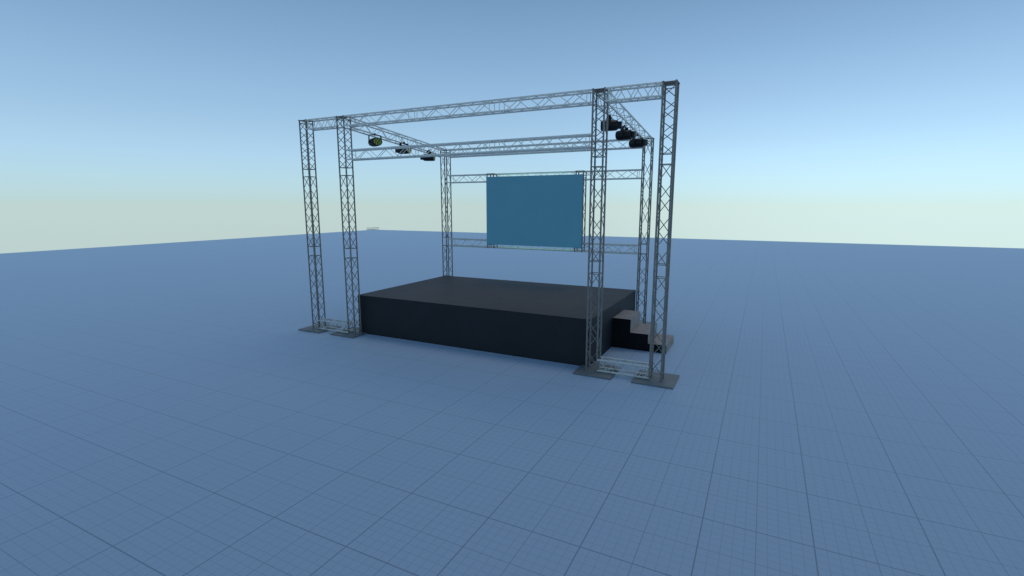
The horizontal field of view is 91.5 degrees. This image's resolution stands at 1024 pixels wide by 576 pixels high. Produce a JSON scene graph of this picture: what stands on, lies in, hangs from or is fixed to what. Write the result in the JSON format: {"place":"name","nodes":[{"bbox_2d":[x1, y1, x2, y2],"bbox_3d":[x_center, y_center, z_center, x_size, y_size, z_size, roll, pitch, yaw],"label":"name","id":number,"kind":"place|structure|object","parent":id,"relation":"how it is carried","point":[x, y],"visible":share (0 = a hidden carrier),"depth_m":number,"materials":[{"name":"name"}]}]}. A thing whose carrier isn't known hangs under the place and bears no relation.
{"place":"outdoors","nodes":[
{"label":"outdoors","id":0,"kind":"place"},
{"bbox_2d":[0,230,1023,575],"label":"ground","id":1,"kind":"structure","parent":0,"point":[194,408],"depth_m":7.52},
{"bbox_2d":[298,120,340,332],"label":"truss tower","id":2,"kind":"structure","parent":1,"relation":"on","point":[313,328],"depth_m":12.66,"materials":[{"name":"metal"}]},
{"bbox_2d":[305,116,342,130],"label":"lattice truss","id":3,"kind":"object","parent":2,"relation":"attached to","point":[329,127],"visible":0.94,"depth_m":11.98,"materials":[{"name":"metal"}]},
{"bbox_2d":[318,318,353,332],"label":"lattice truss","id":4,"kind":"object","parent":2,"relation":"attached to","point":[343,330],"visible":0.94,"depth_m":12.78,"materials":[{"name":"metal"}]},
{"bbox_2d":[330,116,366,337],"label":"truss tower","id":5,"kind":"structure","parent":1,"relation":"on","point":[356,332],"depth_m":12.10,"materials":[{"name":"metal"}]},
{"bbox_2d":[343,89,595,127],"bbox_3d":[-1.180,-3.671,10.338,5.984,0.252,0.249,5,11,26],"label":"lattice truss","id":6,"kind":"object","parent":5,"relation":"attached to","point":[508,110],"visible":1,"depth_m":10.07,"materials":[{"name":"metal"}]},
{"bbox_2d":[345,133,594,160],"bbox_3d":[-1.180,-2.914,10.464,5.984,0.252,0.249,5,11,26],"label":"lattice truss","id":7,"kind":"object","parent":5,"relation":"attached to","point":[515,140],"visible":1,"depth_m":10.18,"materials":[{"name":"metal"}]},
{"bbox_2d":[440,149,452,275],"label":"truss tower","id":8,"kind":"structure","parent":1,"relation":"on","point":[442,219],"depth_m":15.76,"materials":[{"name":"metal"}]},
{"bbox_2d":[345,118,445,157],"bbox_3d":[-3.005,-4.032,13.600,0.252,0.608,3.998,5,11,26],"label":"lattice truss","id":9,"kind":"object","parent":8,"relation":"attached to","point":[386,138],"visible":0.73,"depth_m":13.19,"materials":[{"name":"metal"}]},
{"bbox_2d":[368,133,381,146],"bbox_3d":[-3.458,-3.719,12.539,0.344,0.319,0.411,-7,12,-37],"label":"stage light","id":10,"kind":"object","parent":9,"relation":"attached to","point":[374,142],"visible":1,"depth_m":12.41,"materials":[{"name":"black metal"}]},
{"bbox_2d":[395,142,411,153],"bbox_3d":[-2.955,-3.788,13.495,0.410,0.319,0.344,4,10,22],"label":"stage light","id":11,"kind":"object","parent":9,"relation":"attached to","point":[400,150],"visible":0.56,"depth_m":13.41,"materials":[{"name":"black metal"}]},
{"bbox_2d":[420,150,434,160],"bbox_3d":[-2.446,-3.843,14.461,0.410,0.319,0.344,1,10,5],"label":"stage light","id":12,"kind":"object","parent":9,"relation":"attached to","point":[428,158],"visible":0.68,"depth_m":14.38,"materials":[{"name":"black metal"}]},
{"bbox_2d":[446,138,641,157],"bbox_3d":[0.705,-3.932,14.096,5.984,0.252,0.249,5,11,26],"label":"lattice truss","id":13,"kind":"object","parent":8,"relation":"attached to","point":[572,143],"visible":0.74,"depth_m":13.96,"materials":[{"name":"metal"}]},
{"bbox_2d":[448,238,639,253],"bbox_3d":[0.705,-1.242,14.546,5.984,0.252,0.249,5,11,26],"label":"lattice truss","id":14,"kind":"object","parent":8,"relation":"attached to","point":[544,248],"visible":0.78,"depth_m":14.30,"materials":[{"name":"metal"}]},
{"bbox_2d":[486,173,497,247],"bbox_3d":[-0.594,-2.307,14.985,0.249,2.208,0.249,5,11,26],"label":"screen mast","id":15,"kind":"object","parent":14,"relation":"attached to","point":[490,176],"visible":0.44,"depth_m":14.85,"materials":[{"name":"metal"}]},
{"bbox_2d":[486,174,582,247],"bbox_3d":[0.579,-2.191,14.239,2.990,1.988,0.026,5,11,26],"label":"led screen","id":16,"kind":"object","parent":15,"relation":"attached to","point":[542,210],"visible":1,"depth_m":14.18,"materials":[{"name":"blue plastic"}]},
{"bbox_2d":[574,170,586,251],"bbox_3d":[1.884,-2.101,13.756,0.249,2.208,0.249,5,11,26],"label":"screen mast","id":17,"kind":"object","parent":14,"relation":"attached to","point":[584,204],"visible":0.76,"depth_m":13.70,"materials":[{"name":"metal"}]},
{"bbox_2d":[447,169,642,182],"bbox_3d":[0.705,-3.167,14.224,5.984,0.252,0.249,5,11,26],"label":"lattice truss","id":18,"kind":"object","parent":8,"relation":"attached to","point":[562,172],"visible":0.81,"depth_m":13.90,"materials":[{"name":"metal"}]},
{"bbox_2d":[358,276,635,365],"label":"stage platform","id":19,"kind":"structure","parent":1,"relation":"on","point":[540,321],"depth_m":11.48,"materials":[{"name":"black fabric"}]},
{"bbox_2d":[573,87,620,379],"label":"truss tower","id":20,"kind":"structure","parent":1,"relation":"on","point":[590,370],"depth_m":9.37,"materials":[{"name":"metal"}]},
{"bbox_2d":[597,356,651,378],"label":"lattice truss","id":21,"kind":"object","parent":20,"relation":"attached to","point":[626,363],"visible":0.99,"depth_m":9.48,"materials":[{"name":"metal"}]},
{"bbox_2d":[597,92,651,146],"bbox_3d":[2.539,-3.572,10.851,0.252,0.608,3.998,5,11,26],"label":"lattice truss","id":22,"kind":"object","parent":20,"relation":"attached to","point":[626,121],"visible":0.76,"depth_m":10.38,"materials":[{"name":"metal"}]},
{"bbox_2d":[600,115,621,130],"bbox_3d":[1.960,-3.264,9.843,0.410,0.319,0.344,2,10,13],"label":"stage light","id":23,"kind":"object","parent":22,"relation":"attached to","point":[614,125],"visible":0.89,"depth_m":9.74,"materials":[{"name":"black metal"}]},
{"bbox_2d":[615,125,635,139],"bbox_3d":[2.471,-3.369,10.800,0.410,0.319,0.344,6,11,30],"label":"stage light","id":24,"kind":"object","parent":22,"relation":"attached to","point":[623,134],"visible":0.94,"depth_m":10.70,"materials":[{"name":"black metal"}]},
{"bbox_2d":[629,134,647,147],"bbox_3d":[2.989,-3.471,11.754,0.344,0.319,0.410,-9,13,-43],"label":"stage light","id":25,"kind":"object","parent":22,"relation":"attached to","point":[637,143],"visible":0.91,"depth_m":11.67,"materials":[{"name":"black metal"}]},
{"bbox_2d":[612,310,673,353],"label":"stage steps","id":26,"kind":"structure","parent":1,"relation":"on","point":[630,331],"depth_m":11.30,"materials":[{"name":"black"}]},
{"bbox_2d":[636,137,656,324],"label":"truss tower","id":27,"kind":"structure","parent":1,"relation":"on","point":[647,244],"depth_m":13.07,"materials":[{"name":"metal"}]},
{"bbox_2d":[631,79,679,388],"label":"truss tower","id":28,"kind":"structure","parent":1,"relation":"on","point":[661,379],"depth_m":8.84,"materials":[{"name":"metal"}]},
{"bbox_2d":[605,81,664,103],"bbox_3d":[2.135,-3.396,8.694,0.995,0.247,0.247,5,11,26],"label":"lattice truss","id":29,"kind":"object","parent":28,"relation":"attached to","point":[631,98],"visible":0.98,"depth_m":8.67,"materials":[{"name":"metal"}]},
{"bbox_2d":[0,0,1023,253],"label":"sky","id":30,"kind":"structure","parent":0,"point":[123,122],"materials":[{"name":"blue"}]}
]}

